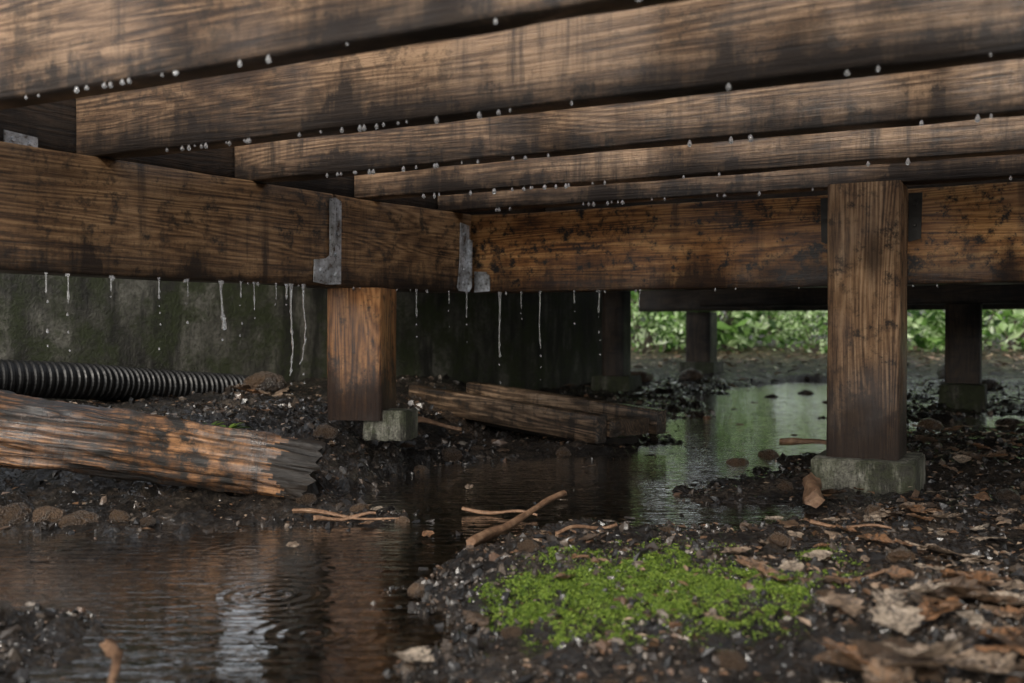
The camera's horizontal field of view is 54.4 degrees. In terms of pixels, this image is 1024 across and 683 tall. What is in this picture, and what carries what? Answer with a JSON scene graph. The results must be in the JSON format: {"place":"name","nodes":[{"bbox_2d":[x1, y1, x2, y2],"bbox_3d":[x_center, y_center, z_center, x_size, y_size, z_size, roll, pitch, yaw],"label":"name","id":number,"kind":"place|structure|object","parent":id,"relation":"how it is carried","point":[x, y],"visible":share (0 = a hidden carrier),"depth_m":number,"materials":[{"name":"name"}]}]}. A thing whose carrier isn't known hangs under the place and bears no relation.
{"place":"outdoors","nodes":[
{"label":"outdoors","id":0,"kind":"place"},
{"bbox_2d":[0,324,1023,682],"bbox_3d":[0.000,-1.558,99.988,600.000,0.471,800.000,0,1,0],"label":"ground","id":1,"kind":"structure","parent":0,"point":[182,510],"depth_m":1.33,"materials":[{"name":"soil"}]},
{"bbox_2d":[0,599,13,621],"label":"rock","id":2,"kind":"object","parent":1,"relation":"on","point":[6,608],"visible":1,"depth_m":0.96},
{"bbox_2d":[0,502,33,525],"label":"rock","id":3,"kind":"object","parent":1,"relation":"on","point":[15,514],"visible":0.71,"depth_m":1.50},
{"bbox_2d":[32,505,65,523],"bbox_3d":[-0.700,0.263,1.507,0.048,0.030,0.041,-1,1,-30],"label":"rock","id":4,"kind":"object","parent":1,"relation":"on","point":[51,514],"visible":0.89,"depth_m":1.49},
{"bbox_2d":[58,510,100,527],"bbox_3d":[-0.660,0.276,1.516,0.067,0.034,0.050,-1,1,-43],"label":"rock","id":5,"kind":"object","parent":1,"relation":"on","point":[80,517],"visible":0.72,"depth_m":1.50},
{"bbox_2d":[99,638,122,682],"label":"stick","id":6,"kind":"object","parent":1,"relation":"on","point":[111,649],"visible":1,"depth_m":0.80,"materials":[{"name":"wood"}]},
{"bbox_2d":[109,509,130,522],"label":"rock","id":7,"kind":"object","parent":1,"relation":"on","point":[120,516],"visible":0.94,"depth_m":1.51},
{"bbox_2d":[0,359,250,401],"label":"corrugated pipe","id":8,"kind":"object","parent":1,"relation":"on","point":[57,380],"visible":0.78,"depth_m":2.37,"materials":[{"name":"black plastic"}]},
{"bbox_2d":[139,517,155,526],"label":"rock","id":9,"kind":"object","parent":1,"relation":"on","point":[147,521],"visible":1,"depth_m":1.50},
{"bbox_2d":[0,390,329,500],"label":"fallen log","id":10,"kind":"object","parent":1,"relation":"on","point":[36,433],"visible":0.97,"depth_m":1.59,"materials":[{"name":"brown wood"}]},
{"bbox_2d":[243,371,286,392],"bbox_3d":[-0.681,0.118,2.745,0.105,0.071,0.142,1,1,29],"label":"rock","id":11,"kind":"object","parent":1,"relation":"on","point":[267,381],"visible":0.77,"depth_m":2.70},
{"bbox_2d":[0,273,601,389],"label":"foundation wall","id":12,"kind":"structure","parent":1,"relation":"on","point":[121,326],"depth_m":3.09,"materials":[{"name":"concrete"}]},
{"bbox_2d":[296,493,317,505],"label":"rock","id":13,"kind":"object","parent":1,"relation":"on","point":[306,499],"visible":0.95,"depth_m":1.59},
{"bbox_2d":[303,631,322,644],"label":"rock","id":14,"kind":"object","parent":1,"relation":"on","point":[311,635],"visible":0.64,"depth_m":1.00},
{"bbox_2d":[313,424,337,439],"bbox_3d":[-0.359,0.175,1.925,0.048,0.030,0.041,0,1,0],"label":"rock","id":15,"kind":"object","parent":1,"relation":"on","point":[326,431],"visible":1,"depth_m":1.91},
{"bbox_2d":[0,463,686,682],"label":"submerged pebbles","id":16,"kind":"object","parent":1,"relation":"on","point":[232,660],"visible":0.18,"depth_m":1.08,"materials":[{"name":"stone"}]},
{"bbox_2d":[313,511,375,520],"bbox_3d":[-0.256,0.268,1.522,0.095,0.013,0.012,0,1,-19],"label":"stick","id":17,"kind":"object","parent":1,"relation":"on","point":[318,517],"visible":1,"depth_m":1.52,"materials":[{"name":"wood"}]},
{"bbox_2d":[292,508,399,519],"bbox_3d":[-0.254,0.267,1.527,0.175,0.013,0.013,2,1,13],"label":"stick","id":18,"kind":"object","parent":1,"relation":"on","point":[309,510],"visible":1,"depth_m":1.53,"materials":[{"name":"wood"}]},
{"bbox_2d":[349,503,368,513],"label":"rock","id":19,"kind":"object","parent":1,"relation":"on","point":[357,508],"visible":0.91,"depth_m":1.55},
{"bbox_2d":[363,408,417,440],"bbox_3d":[-0.246,0.168,2.023,0.093,0.063,0.083,0,1,14],"label":"concrete footing","id":20,"kind":"object","parent":1,"relation":"on","point":[397,424],"visible":0.93,"depth_m":1.99,"materials":[{"name":"concrete"}]},
{"bbox_2d":[390,646,434,662],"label":"dead leaf","id":21,"kind":"object","parent":1,"relation":"on","point":[419,654],"visible":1,"depth_m":0.88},
{"bbox_2d":[407,583,424,593],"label":"rock","id":22,"kind":"object","parent":1,"relation":"on","point":[414,588],"visible":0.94,"depth_m":1.14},
{"bbox_2d":[418,416,461,431],"bbox_3d":[-0.201,0.190,2.337,0.174,0.023,0.018,10,-3,-20],"label":"stick","id":23,"kind":"object","parent":1,"relation":"on","point":[424,420],"visible":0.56,"depth_m":2.35,"materials":[{"name":"wood"}]},
{"bbox_2d":[441,447,462,461],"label":"rock","id":24,"kind":"object","parent":1,"relation":"on","point":[451,454],"visible":0.93,"depth_m":2.21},
{"bbox_2d":[457,604,489,625],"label":"dead leaf","id":25,"kind":"object","parent":1,"relation":"on","point":[480,619],"visible":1,"depth_m":1.00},
{"bbox_2d":[462,507,537,515],"bbox_3d":[-0.019,0.272,1.587,0.127,0.012,0.012,0,1,17],"label":"stick","id":26,"kind":"object","parent":1,"relation":"on","point":[482,512],"visible":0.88,"depth_m":1.59,"materials":[{"name":"wood"}]},
{"bbox_2d":[500,626,522,638],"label":"rock","id":27,"kind":"object","parent":1,"relation":"on","point":[511,631],"visible":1,"depth_m":0.95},
{"bbox_2d":[0,0,1023,460],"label":"wooden deck","id":28,"kind":"structure","parent":1,"relation":"on","point":[96,180],"depth_m":1.55,"materials":[{"name":"brown wood"}]},
{"bbox_2d":[218,280,226,329],"bbox_3d":[-0.493,-0.062,1.694,0.015,0.085,0.011,0,1,0],"label":"water drip","id":29,"kind":"object","parent":28,"relation":"hanging from","point":[223,318],"visible":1,"depth_m":1.69,"materials":[{"name":"white"}]},
{"bbox_2d":[289,283,293,374],"bbox_3d":[-0.404,-0.021,1.825,0.009,0.170,0.009,0,1,0],"label":"water drip","id":30,"kind":"object","parent":28,"relation":"hanging from","point":[291,329],"visible":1,"depth_m":1.82,"materials":[{"name":"white"}]},
{"bbox_2d":[299,284,306,364],"bbox_3d":[-0.388,-0.032,1.849,0.013,0.150,0.008,0,1,22],"label":"water drip","id":31,"kind":"object","parent":28,"relation":"hanging from","point":[303,289],"visible":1,"depth_m":1.85,"materials":[{"name":"white"}]},
{"bbox_2d":[498,291,501,356],"bbox_3d":[-0.028,-0.039,2.265,0.010,0.150,0.010,0,1,0],"label":"water drip","id":32,"kind":"object","parent":28,"relation":"hanging from","point":[499,296],"visible":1,"depth_m":2.26,"materials":[{"name":"white"}]},
{"bbox_2d":[0,342,1023,682],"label":"leaf litter","id":33,"kind":"object","parent":1,"relation":"on","point":[818,356],"visible":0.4,"depth_m":1.46,"materials":[{"name":"plant"}]},
{"bbox_2d":[466,490,566,546],"bbox_3d":[0.013,0.257,1.456,0.019,0.019,0.332,0,4,25],"label":"stick","id":34,"kind":"object","parent":1,"relation":"on","point":[485,536],"visible":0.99,"depth_m":1.41,"materials":[{"name":"wood"}]},
{"bbox_2d":[517,539,539,553],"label":"rock","id":35,"kind":"object","parent":1,"relation":"on","point":[531,546],"visible":0.95,"depth_m":1.20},
{"bbox_2d":[409,382,665,444],"bbox_3d":[0.039,0.193,2.743,0.223,0.124,0.821,-1,1,-40],"label":"wooden plank","id":36,"kind":"object","parent":1,"relation":"on","point":[560,416],"visible":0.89,"depth_m":2.60,"materials":[{"name":"brown wood"}]},
{"bbox_2d":[556,447,570,456],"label":"rock","id":37,"kind":"object","parent":1,"relation":"on","point":[563,451],"visible":0.9,"depth_m":2.31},
{"bbox_2d":[555,523,616,535],"bbox_3d":[0.103,0.262,1.397,0.108,0.012,0.010,-1,1,-35],"label":"stick","id":38,"kind":"object","parent":1,"relation":"on","point":[559,532],"visible":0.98,"depth_m":1.39,"materials":[{"name":"wood"}]},
{"bbox_2d":[591,375,641,391],"bbox_3d":[0.465,0.202,4.424,0.187,0.103,0.166,1,1,28],"label":"concrete footing","id":39,"kind":"object","parent":1,"relation":"on","point":[619,383],"visible":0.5,"depth_m":4.36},
{"bbox_2d":[631,370,653,381],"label":"rock","id":40,"kind":"object","parent":1,"relation":"on","point":[646,376],"visible":0.49,"depth_m":4.87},
{"bbox_2d":[631,291,657,334],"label":"shrub","id":41,"kind":"object","parent":1,"relation":"on","point":[633,295],"visible":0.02,"depth_m":10.55,"materials":[{"name":"green plant"}]},
{"bbox_2d":[631,292,685,354],"bbox_3d":[1.057,-0.137,7.993,0.693,0.552,0.733,1,1,44],"label":"shrub","id":42,"kind":"object","parent":1,"relation":"on","point":[671,326],"visible":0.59,"depth_m":7.93,"materials":[{"name":"green plant"}]},
{"bbox_2d":[468,536,863,648],"bbox_3d":[0.174,0.262,1.097,0.412,0.057,0.480,0,1,22],"label":"moss","id":43,"kind":"object","parent":1,"relation":"on","point":[712,584],"visible":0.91,"depth_m":1.02,"materials":[{"name":"plant"}]},
{"bbox_2d":[679,368,703,380],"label":"rock","id":44,"kind":"object","parent":1,"relation":"on","point":[690,374],"visible":0.89,"depth_m":4.97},
{"bbox_2d":[679,361,723,372],"bbox_3d":[1.060,0.173,5.573,0.207,0.123,0.207,1,1,28],"label":"concrete footing","id":45,"kind":"object","parent":1,"relation":"on","point":[712,367],"visible":0.38,"depth_m":5.49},
{"bbox_2d":[635,311,770,351],"bbox_3d":[1.696,-0.311,8.784,1.157,0.944,1.467,0,1,16],"label":"shrub","id":46,"kind":"object","parent":1,"relation":"on","point":[744,322],"visible":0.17,"depth_m":8.58,"materials":[{"name":"green plant"}]},
{"bbox_2d":[657,311,783,347],"bbox_3d":[2.161,-0.462,9.940,1.365,1.148,1.759,1,1,34],"label":"shrub","id":47,"kind":"object","parent":1,"relation":"on","point":[756,338],"visible":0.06,"depth_m":9.89,"materials":[{"name":"green plant"}]},
{"bbox_2d":[637,291,822,345],"bbox_3d":[2.408,-0.627,11.142,2.348,1.510,1.851,0,1,-25],"label":"shrub","id":48,"kind":"object","parent":1,"relation":"on","point":[768,340],"visible":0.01,"depth_m":10.79,"materials":[{"name":"green plant"}]},
{"bbox_2d":[717,649,746,670],"bbox_3d":[0.179,0.264,0.824,0.025,0.018,0.030,0,1,-23],"label":"rock","id":49,"kind":"object","parent":1,"relation":"on","point":[732,660],"visible":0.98,"depth_m":0.82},
{"bbox_2d":[726,458,748,466],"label":"rock","id":50,"kind":"object","parent":1,"relation":"on","point":[738,461],"visible":0.67,"depth_m":2.19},
{"bbox_2d":[720,546,755,553],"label":"dead leaf","id":51,"kind":"object","parent":1,"relation":"on","point":[737,550],"visible":1,"depth_m":1.21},
{"bbox_2d":[733,555,767,568],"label":"dead leaf","id":52,"kind":"object","parent":1,"relation":"on","point":[747,562],"visible":0.77,"depth_m":1.16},
{"bbox_2d":[757,449,779,459],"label":"rock","id":53,"kind":"object","parent":1,"relation":"on","point":[769,453],"visible":0.49,"depth_m":2.31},
{"bbox_2d":[754,563,796,580],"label":"dead leaf","id":54,"kind":"object","parent":1,"relation":"on","point":[764,570],"visible":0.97,"depth_m":1.03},
{"bbox_2d":[766,532,788,547],"bbox_3d":[0.349,0.260,1.306,0.029,0.021,0.033,0,1,24],"label":"rock","id":55,"kind":"object","parent":1,"relation":"on","point":[779,537],"visible":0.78,"depth_m":1.29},
{"bbox_2d":[776,481,793,490],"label":"rock","id":56,"kind":"object","parent":1,"relation":"on","point":[783,485],"visible":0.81,"depth_m":1.81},
{"bbox_2d":[778,519,798,527],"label":"dead leaf","id":57,"kind":"object","parent":1,"relation":"on","point":[790,523],"visible":0.92,"depth_m":1.41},
{"bbox_2d":[777,559,805,571],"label":"dead leaf","id":58,"kind":"object","parent":1,"relation":"on","point":[792,565],"visible":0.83,"depth_m":1.11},
{"bbox_2d":[767,311,827,353],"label":"shrub","id":59,"kind":"object","parent":1,"relation":"on","point":[796,326],"visible":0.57,"depth_m":8.18,"materials":[{"name":"green plant"}]},
{"bbox_2d":[779,438,825,444],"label":"stick","id":60,"kind":"object","parent":1,"relation":"on","point":[790,441],"visible":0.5,"depth_m":2.28,"materials":[{"name":"wood"}]},
{"bbox_2d":[802,472,824,507],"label":"dead leaf","id":61,"kind":"object","parent":1,"relation":"on","point":[812,493],"visible":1,"depth_m":1.62,"materials":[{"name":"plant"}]},
{"bbox_2d":[799,550,840,560],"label":"dead leaf","id":62,"kind":"object","parent":1,"relation":"on","point":[821,554],"visible":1,"depth_m":1.20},
{"bbox_2d":[799,650,870,670],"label":"dead leaf","id":63,"kind":"object","parent":1,"relation":"on","point":[830,657],"visible":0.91,"depth_m":0.76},
{"bbox_2d":[655,310,1018,341],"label":"undergrowth","id":64,"kind":"object","parent":1,"relation":"on","point":[983,340],"depth_m":12.26,"materials":[{"name":"green plant"}]},
{"bbox_2d":[760,311,923,349],"bbox_3d":[3.031,-0.441,9.193,1.486,1.183,1.571,0,1,1],"label":"shrub","id":65,"kind":"object","parent":1,"relation":"on","point":[910,320],"visible":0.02,"depth_m":9.06,"materials":[{"name":"green plant"}]},
{"bbox_2d":[817,590,866,619],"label":"dead leaf","id":66,"kind":"object","parent":1,"relation":"on","point":[848,604],"visible":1,"depth_m":0.89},
{"bbox_2d":[814,637,870,664],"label":"dead leaf","id":67,"kind":"object","parent":1,"relation":"on","point":[852,652],"visible":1,"depth_m":0.77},
{"bbox_2d":[810,519,890,529],"bbox_3d":[0.471,0.257,1.387,0.108,0.013,0.012,0,1,22],"label":"stick","id":68,"kind":"object","parent":1,"relation":"on","point":[818,523],"visible":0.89,"depth_m":1.39,"materials":[{"name":"wood"}]},
{"bbox_2d":[824,570,885,583],"bbox_3d":[0.348,0.247,1.037,0.117,0.013,0.013,-1,1,-31],"label":"stick","id":69,"kind":"object","parent":1,"relation":"on","point":[872,575],"visible":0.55,"depth_m":1.05,"materials":[{"name":"wood"}]},
{"bbox_2d":[777,310,941,345],"bbox_3d":[3.981,-0.719,10.575,1.972,1.658,2.540,0,1,-9],"label":"shrub","id":70,"kind":"object","parent":1,"relation":"on","point":[909,340],"depth_m":10.98,"materials":[{"name":"green plant"}]},
{"bbox_2d":[810,450,924,495],"bbox_3d":[0.654,0.274,1.827,0.182,0.133,0.176,1,1,28],"label":"concrete footing","id":71,"kind":"object","parent":1,"relation":"on","point":[877,477],"visible":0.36,"depth_m":1.75,"materials":[{"name":"concrete"}]},
{"bbox_2d":[864,504,881,515],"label":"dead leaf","id":72,"kind":"object","parent":1,"relation":"on","point":[870,508],"visible":0.44,"depth_m":1.50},
{"bbox_2d":[862,532,907,544],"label":"dead leaf","id":73,"kind":"object","parent":1,"relation":"on","point":[882,538],"visible":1,"depth_m":1.30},
{"bbox_2d":[861,658,918,682],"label":"dead leaf","id":74,"kind":"object","parent":1,"relation":"on","point":[875,670],"visible":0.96,"depth_m":0.74,"materials":[{"name":"plant"}]},
{"bbox_2d":[871,586,909,605],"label":"dead leaf","id":75,"kind":"object","parent":1,"relation":"on","point":[896,597],"visible":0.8,"depth_m":0.93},
{"bbox_2d":[868,598,925,635],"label":"dead leaf","id":76,"kind":"object","parent":1,"relation":"on","point":[905,619],"visible":1,"depth_m":0.85,"materials":[{"name":"plant"}]},
{"bbox_2d":[845,636,952,666],"bbox_3d":[0.296,0.235,0.760,0.051,0.011,0.093,-8,3,-39],"label":"dead leaf","id":77,"kind":"object","parent":1,"relation":"on","point":[879,650],"visible":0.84,"depth_m":0.76,"materials":[{"name":"plant"}]},
{"bbox_2d":[885,548,915,562],"bbox_3d":[0.470,0.261,1.204,0.041,0.021,0.030,0,1,-27],"label":"rock","id":78,"kind":"object","parent":1,"relation":"on","point":[889,558],"visible":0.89,"depth_m":1.19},
{"bbox_2d":[880,565,921,578],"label":"dead leaf","id":79,"kind":"object","parent":1,"relation":"on","point":[895,571],"visible":1,"depth_m":1.02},
{"bbox_2d":[903,504,927,513],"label":"dead leaf","id":80,"kind":"object","parent":1,"relation":"on","point":[918,508],"visible":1,"depth_m":1.48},
{"bbox_2d":[881,580,952,595],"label":"dead leaf","id":81,"kind":"object","parent":1,"relation":"on","point":[922,587],"visible":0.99,"depth_m":0.91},
{"bbox_2d":[867,654,970,667],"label":"dead leaf","id":82,"kind":"object","parent":1,"relation":"on","point":[950,661],"visible":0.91,"depth_m":0.74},
{"bbox_2d":[882,638,970,659],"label":"dead leaf","id":83,"kind":"object","parent":1,"relation":"on","point":[937,649],"visible":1,"depth_m":0.71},
{"bbox_2d":[908,593,946,603],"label":"dead leaf","id":84,"kind":"object","parent":1,"relation":"on","point":[915,597],"visible":0.43,"depth_m":0.93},
{"bbox_2d":[917,418,942,428],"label":"rock","id":85,"kind":"object","parent":1,"relation":"on","point":[928,422],"visible":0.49,"depth_m":2.84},
{"bbox_2d":[913,665,948,680],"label":"dead leaf","id":86,"kind":"object","parent":1,"relation":"on","point":[923,673],"visible":0.67,"depth_m":0.75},
{"bbox_2d":[915,554,954,561],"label":"dead leaf","id":87,"kind":"object","parent":1,"relation":"on","point":[933,558],"visible":1,"depth_m":1.19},
{"bbox_2d":[904,540,973,556],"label":"dead leaf","id":88,"kind":"object","parent":1,"relation":"on","point":[934,546],"visible":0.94,"depth_m":1.27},
{"bbox_2d":[914,589,964,607],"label":"dead leaf","id":89,"kind":"object","parent":1,"relation":"on","point":[949,603],"visible":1,"depth_m":0.86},
{"bbox_2d":[918,596,961,621],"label":"dead leaf","id":90,"kind":"object","parent":1,"relation":"on","point":[928,612],"visible":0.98,"depth_m":0.86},
{"bbox_2d":[927,511,963,517],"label":"dead leaf","id":91,"kind":"object","parent":1,"relation":"on","point":[943,515],"visible":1,"depth_m":1.42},
{"bbox_2d":[909,575,990,599],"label":"dead leaf","id":92,"kind":"object","parent":1,"relation":"on","point":[962,581],"visible":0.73,"depth_m":0.93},
{"bbox_2d":[938,383,986,411],"bbox_3d":[1.610,0.211,3.554,0.156,0.123,0.155,1,1,28],"label":"concrete footing","id":93,"kind":"object","parent":1,"relation":"on","point":[968,396],"visible":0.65,"depth_m":3.49,"materials":[{"name":"concrete"}]},
{"bbox_2d":[953,455,971,462],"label":"dead leaf","id":94,"kind":"object","parent":1,"relation":"on","point":[961,458],"visible":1,"depth_m":1.99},
{"bbox_2d":[907,309,1023,353],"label":"shrub","id":95,"kind":"object","parent":1,"relation":"on","point":[931,321],"visible":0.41,"depth_m":8.04,"materials":[{"name":"green plant"}]},
{"bbox_2d":[939,569,995,586],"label":"dead leaf","id":96,"kind":"object","parent":1,"relation":"on","point":[980,576],"visible":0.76,"depth_m":0.98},
{"bbox_2d":[956,604,988,624],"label":"dead leaf","id":97,"kind":"object","parent":1,"relation":"on","point":[972,617],"visible":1,"depth_m":0.87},
{"bbox_2d":[927,309,1023,350],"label":"shrub","id":98,"kind":"object","parent":1,"relation":"on","point":[1018,342],"visible":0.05,"depth_m":9.24,"materials":[{"name":"green plant"}]},
{"bbox_2d":[937,582,1020,603],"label":"dead leaf","id":99,"kind":"object","parent":1,"relation":"on","point":[998,598],"visible":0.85,"depth_m":0.91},
{"bbox_2d":[945,567,1013,580],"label":"dead leaf","id":100,"kind":"object","parent":1,"relation":"on","point":[991,575],"visible":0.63,"depth_m":1.04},
{"bbox_2d":[965,556,997,564],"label":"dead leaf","id":101,"kind":"object","parent":1,"relation":"on","point":[989,561],"visible":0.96,"depth_m":1.20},
{"bbox_2d":[972,489,991,500],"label":"dead leaf","id":102,"kind":"object","parent":1,"relation":"on","point":[983,496],"visible":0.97,"depth_m":1.61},
{"bbox_2d":[953,648,1018,673],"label":"dead leaf","id":103,"kind":"object","parent":1,"relation":"on","point":[975,664],"visible":0.9,"depth_m":0.76,"materials":[{"name":"plant"}]},
{"bbox_2d":[981,376,999,387],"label":"rock","id":104,"kind":"object","parent":1,"relation":"on","point":[989,381],"visible":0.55,"depth_m":4.37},
{"bbox_2d":[977,618,1011,629],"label":"dead leaf","id":105,"kind":"object","parent":1,"relation":"on","point":[986,626],"visible":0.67,"depth_m":0.85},
{"bbox_2d":[969,643,1023,654],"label":"dead leaf","id":106,"kind":"object","parent":1,"relation":"on","point":[1008,648],"visible":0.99,"depth_m":0.76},
{"bbox_2d":[974,629,1023,646],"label":"dead leaf","id":107,"kind":"object","parent":1,"relation":"on","point":[1019,641],"visible":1,"depth_m":0.78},
{"bbox_2d":[974,604,1023,619],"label":"dead leaf","id":108,"kind":"object","parent":1,"relation":"on","point":[992,608],"visible":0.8,"depth_m":0.88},
{"bbox_2d":[992,605,1023,614],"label":"dead leaf","id":109,"kind":"object","parent":108,"relation":"on","point":[1008,608],"visible":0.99,"depth_m":0.88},
{"bbox_2d":[978,627,1023,639],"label":"dead leaf","id":110,"kind":"object","parent":1,"relation":"on","point":[1002,630],"visible":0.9,"depth_m":0.81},
{"bbox_2d":[989,659,1023,671],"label":"dead leaf","id":111,"kind":"object","parent":1,"relation":"on","point":[1019,669],"visible":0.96,"depth_m":0.75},
{"bbox_2d":[990,591,1023,604],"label":"dead leaf","id":112,"kind":"object","parent":1,"relation":"on","point":[1020,597],"visible":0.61,"depth_m":0.95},
{"bbox_2d":[995,488,1020,503],"bbox_3d":[0.799,0.250,1.605,0.037,0.024,0.046,0,1,7],"label":"rock","id":113,"kind":"object","parent":1,"relation":"on","point":[1003,496],"visible":0.91,"depth_m":1.59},
{"bbox_2d":[995,418,1020,426],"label":"rock","id":114,"kind":"object","parent":1,"relation":"on","point":[1009,421],"visible":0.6,"depth_m":2.89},
{"bbox_2d":[999,578,1023,591],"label":"dead leaf","id":115,"kind":"object","parent":1,"relation":"on","point":[1016,583],"visible":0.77,"depth_m":1.06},
{"bbox_2d":[0,382,1023,682],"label":"water","id":116,"kind":"structure","parent":0,"point":[714,442],"depth_m":1.56,"materials":[{"name":"liquid"}]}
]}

